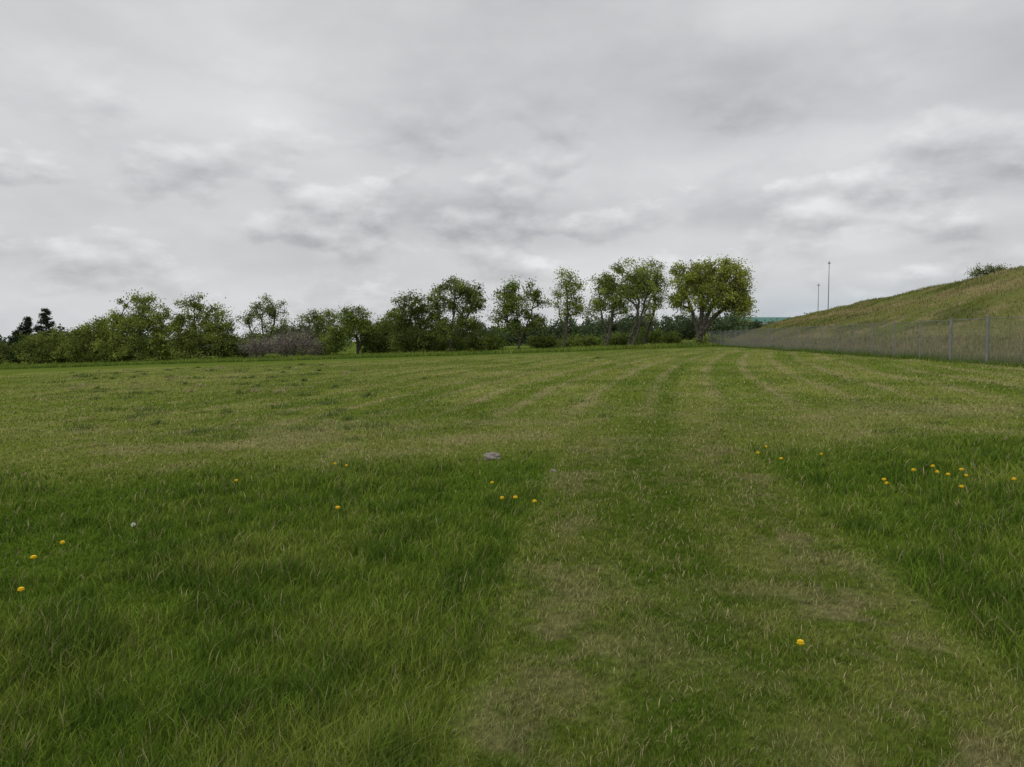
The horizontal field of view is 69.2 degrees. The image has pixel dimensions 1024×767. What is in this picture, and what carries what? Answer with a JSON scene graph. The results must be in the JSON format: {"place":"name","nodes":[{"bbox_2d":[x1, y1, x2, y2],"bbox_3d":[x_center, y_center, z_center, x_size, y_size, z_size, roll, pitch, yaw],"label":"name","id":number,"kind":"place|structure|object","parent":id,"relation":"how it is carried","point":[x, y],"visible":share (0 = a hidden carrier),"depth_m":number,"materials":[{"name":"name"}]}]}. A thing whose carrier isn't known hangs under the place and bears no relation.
{"place":"outdoors","nodes":[
{"label":"outdoors","id":0,"kind":"place"},
{"bbox_2d":[0,338,1023,766],"bbox_3d":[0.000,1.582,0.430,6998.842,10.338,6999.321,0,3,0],"label":"ground","id":1,"kind":"structure","parent":0,"point":[630,672],"depth_m":5.36,"materials":[{"name":"green plant"}]},
{"bbox_2d":[0,343,23,363],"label":"scrub tree","id":2,"kind":"object","parent":1,"relation":"on","point":[3,350],"visible":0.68,"depth_m":133.00,"materials":[{"name":"green plant"}]},
{"bbox_2d":[3,329,24,363],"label":"pine tree","id":3,"kind":"object","parent":1,"relation":"on","point":[11,337],"visible":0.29,"depth_m":135.11,"materials":[{"name":"green plant"}]},
{"bbox_2d":[8,316,35,363],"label":"pine tree","id":4,"kind":"object","parent":1,"relation":"on","point":[26,329],"visible":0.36,"depth_m":132.17,"materials":[{"name":"green plant"}]},
{"bbox_2d":[7,330,58,362],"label":"scrub tree","id":5,"kind":"object","parent":1,"relation":"on","point":[25,338],"visible":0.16,"depth_m":126.42,"materials":[{"name":"green plant"}]},
{"bbox_2d":[12,326,69,363],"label":"willow tree","id":6,"kind":"object","parent":1,"relation":"on","point":[38,341],"visible":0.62,"depth_m":120.52,"materials":[{"name":"green plant"}]},
{"bbox_2d":[32,308,59,357],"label":"pine tree","id":7,"kind":"object","parent":1,"relation":"on","point":[45,318],"visible":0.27,"depth_m":131.26,"materials":[{"name":"green plant"}]},
{"bbox_2d":[56,348,100,362],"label":"shrub","id":8,"kind":"object","parent":1,"relation":"on","point":[62,361],"visible":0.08,"depth_m":121.68,"materials":[{"name":"green plant"}]},
{"bbox_2d":[49,314,125,362],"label":"willow tree","id":9,"kind":"object","parent":1,"relation":"on","point":[73,345],"visible":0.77,"depth_m":115.61,"materials":[{"name":"green plant"}]},
{"bbox_2d":[94,342,136,361],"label":"shrub","id":10,"kind":"object","parent":1,"relation":"on","point":[125,358],"visible":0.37,"depth_m":115.18,"materials":[{"name":"green plant"}]},
{"bbox_2d":[89,289,176,361],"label":"willow tree","id":11,"kind":"object","parent":1,"relation":"on","point":[132,324],"visible":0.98,"depth_m":111.72,"materials":[{"name":"green plant"}]},
{"bbox_2d":[162,291,247,359],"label":"willow tree","id":12,"kind":"object","parent":1,"relation":"on","point":[186,345],"visible":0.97,"depth_m":110.73,"materials":[{"name":"green plant"}]},
{"bbox_2d":[209,336,254,357],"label":"shrub","id":13,"kind":"object","parent":1,"relation":"on","point":[244,354],"visible":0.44,"depth_m":113.11,"materials":[{"name":"green plant"}]},
{"bbox_2d":[233,329,276,357],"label":"bare shrub","id":14,"kind":"object","parent":1,"relation":"on","point":[255,346],"visible":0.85,"depth_m":104.40,"materials":[{"name":"grey plant"}]},
{"bbox_2d":[230,293,297,355],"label":"ash tree","id":15,"kind":"object","parent":1,"relation":"on","point":[270,309],"visible":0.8,"depth_m":115.31,"materials":[{"name":"green plant"}]},
{"bbox_2d":[272,329,309,356],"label":"shrub","id":16,"kind":"object","parent":1,"relation":"on","point":[298,351],"visible":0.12,"depth_m":117.06,"materials":[{"name":"green plant"}]},
{"bbox_2d":[259,324,332,356],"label":"bare shrub","id":17,"kind":"object","parent":1,"relation":"on","point":[305,343],"visible":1,"depth_m":102.62,"materials":[{"name":"grey plant"}]},
{"bbox_2d":[285,308,350,352],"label":"ash tree","id":18,"kind":"object","parent":1,"relation":"on","point":[319,325],"visible":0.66,"depth_m":118.63,"materials":[{"name":"green plant"}]},
{"bbox_2d":[307,336,345,355],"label":"shrub","id":19,"kind":"object","parent":1,"relation":"on","point":[327,348],"visible":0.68,"depth_m":108.08,"materials":[{"name":"green plant"}]},
{"bbox_2d":[323,302,384,353],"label":"crabapple tree","id":20,"kind":"object","parent":1,"relation":"on","point":[353,324],"visible":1,"depth_m":107.00,"materials":[{"name":"green plant"}]},
{"bbox_2d":[0,341,721,369],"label":"unmown tree line grass","id":21,"kind":"structure","parent":1,"relation":"on","point":[601,347],"depth_m":94.25,"materials":[{"name":"green plant"}]},
{"bbox_2d":[359,334,400,353],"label":"shrub","id":22,"kind":"object","parent":1,"relation":"on","point":[376,345],"visible":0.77,"depth_m":109.08,"materials":[{"name":"green plant"}]},
{"bbox_2d":[374,307,408,349],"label":"scrub tree","id":23,"kind":"object","parent":1,"relation":"on","point":[390,313],"visible":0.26,"depth_m":110.82,"materials":[{"name":"green plant"}]},
{"bbox_2d":[0,307,806,361],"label":"distant tree row","id":24,"kind":"object","parent":1,"relation":"on","point":[685,327],"visible":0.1,"depth_m":194.80,"materials":[{"name":"green plant"}]},
{"bbox_2d":[384,289,447,352],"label":"boxelder tree","id":25,"kind":"object","parent":1,"relation":"on","point":[415,342],"visible":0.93,"depth_m":100.69,"materials":[{"name":"green plant"}]},
{"bbox_2d":[423,333,468,352],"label":"shrub","id":26,"kind":"object","parent":1,"relation":"on","point":[444,347],"visible":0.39,"depth_m":104.70,"materials":[{"name":"green plant"}]},
{"bbox_2d":[424,274,489,351],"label":"boxelder tree","id":27,"kind":"object","parent":1,"relation":"on","point":[470,297],"visible":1,"depth_m":99.11,"materials":[{"name":"green plant"}]},
{"bbox_2d":[463,329,509,351],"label":"shrub","id":28,"kind":"object","parent":1,"relation":"on","point":[478,343],"visible":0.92,"depth_m":102.19,"materials":[{"name":"green plant"}]},
{"bbox_2d":[484,452,500,460],"bbox_3d":[-0.268,0.985,10.079,0.228,0.117,0.211,-1,4,-20],"label":"field stone","id":29,"kind":"object","parent":1,"relation":"on","point":[492,455],"visible":0.81,"depth_m":10.02,"materials":[{"name":"grey stone"}]},
{"bbox_2d":[34,356,951,446],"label":"weed tufts","id":30,"kind":"object","parent":1,"relation":"on","point":[132,416],"visible":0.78,"depth_m":20.81,"materials":[{"name":"green plant"}]},
{"bbox_2d":[18,446,1015,655],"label":"dandelions","id":31,"kind":"object","parent":1,"relation":"on","point":[800,642],"visible":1,"depth_m":6.70,"materials":[{"name":"yellow plant"}]},
{"bbox_2d":[483,275,554,348],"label":"boxelder tree","id":32,"kind":"object","parent":1,"relation":"on","point":[508,293],"visible":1,"depth_m":99.00,"materials":[{"name":"green plant"}]},
{"bbox_2d":[525,332,562,348],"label":"shrub","id":33,"kind":"object","parent":1,"relation":"on","point":[539,342],"visible":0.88,"depth_m":105.00,"materials":[{"name":"green plant"}]},
{"bbox_2d":[548,266,588,347],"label":"poplar tree","id":34,"kind":"object","parent":1,"relation":"on","point":[575,302],"visible":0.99,"depth_m":96.22,"materials":[{"name":"green plant"}]},
{"bbox_2d":[557,331,604,346],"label":"shrub","id":35,"kind":"object","parent":1,"relation":"on","point":[581,341],"visible":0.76,"depth_m":107.00,"materials":[{"name":"green plant"}]},
{"bbox_2d":[578,269,633,346],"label":"poplar tree","id":36,"kind":"object","parent":1,"relation":"on","point":[605,282],"visible":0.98,"depth_m":94.05,"materials":[{"name":"green plant"}]},
{"bbox_2d":[599,330,637,345],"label":"shrub","id":37,"kind":"object","parent":1,"relation":"on","point":[618,338],"visible":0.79,"depth_m":105.51,"materials":[{"name":"green plant"}]},
{"bbox_2d":[608,257,662,345],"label":"leaning tree","id":38,"kind":"object","parent":1,"relation":"on","point":[631,290],"visible":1,"depth_m":93.21,"materials":[{"name":"green plant"}]},
{"bbox_2d":[624,258,673,344],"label":"leaning tree","id":39,"kind":"object","parent":1,"relation":"on","point":[660,277],"visible":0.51,"depth_m":95.37,"materials":[{"name":"green plant"}]},
{"bbox_2d":[633,326,669,344],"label":"shrub","id":40,"kind":"object","parent":1,"relation":"on","point":[654,337],"visible":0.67,"depth_m":99.07,"materials":[{"name":"green plant"}]},
{"bbox_2d":[659,329,684,343],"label":"shrub","id":41,"kind":"object","parent":1,"relation":"on","point":[673,337],"visible":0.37,"depth_m":102.87,"materials":[{"name":"green plant"}]},
{"bbox_2d":[665,254,758,340],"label":"willow tree","id":42,"kind":"object","parent":1,"relation":"on","point":[704,279],"visible":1,"depth_m":89.77,"materials":[{"name":"green plant"}]},
{"bbox_2d":[690,330,734,343],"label":"shrub","id":43,"kind":"object","parent":1,"relation":"on","point":[705,339],"visible":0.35,"depth_m":105.27,"materials":[{"name":"green plant"}]},
{"bbox_2d":[828,261,830,308],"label":"mast light","id":44,"kind":"object","parent":1,"relation":"on","point":[829,263],"visible":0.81,"depth_m":318.06,"materials":[{"name":"metal"}]},
{"bbox_2d":[708,316,1023,364],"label":"chain link fence","id":45,"kind":"object","parent":1,"relation":"on","point":[795,345],"visible":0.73,"depth_m":40.94,"materials":[{"name":"metal"}]},
{"bbox_2d":[0,0,1023,340],"label":"sky","id":46,"kind":"structure","parent":0,"point":[317,154],"materials":[{"name":"grey"}]},
{"bbox_2d":[724,317,793,322],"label":"roof","id":47,"kind":"structure","parent":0,"point":[767,319],"depth_m":406.82,"materials":[{"name":"grey"}]},
{"bbox_2d":[680,329,1023,366],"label":"fence line grass","id":48,"kind":"structure","parent":0,"point":[912,355],"depth_m":41.29,"materials":[{"name":"green plant"}]},
{"bbox_2d":[723,265,1023,357],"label":"grassy hill","id":49,"kind":"structure","parent":0,"point":[998,303],"depth_m":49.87,"materials":[{"name":"green plant"}]},
{"bbox_2d":[964,260,1010,277],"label":"shrub","id":50,"kind":"object","parent":49,"relation":"on","point":[985,271],"visible":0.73,"depth_m":70.94,"materials":[{"name":"green plant"}]}
]}

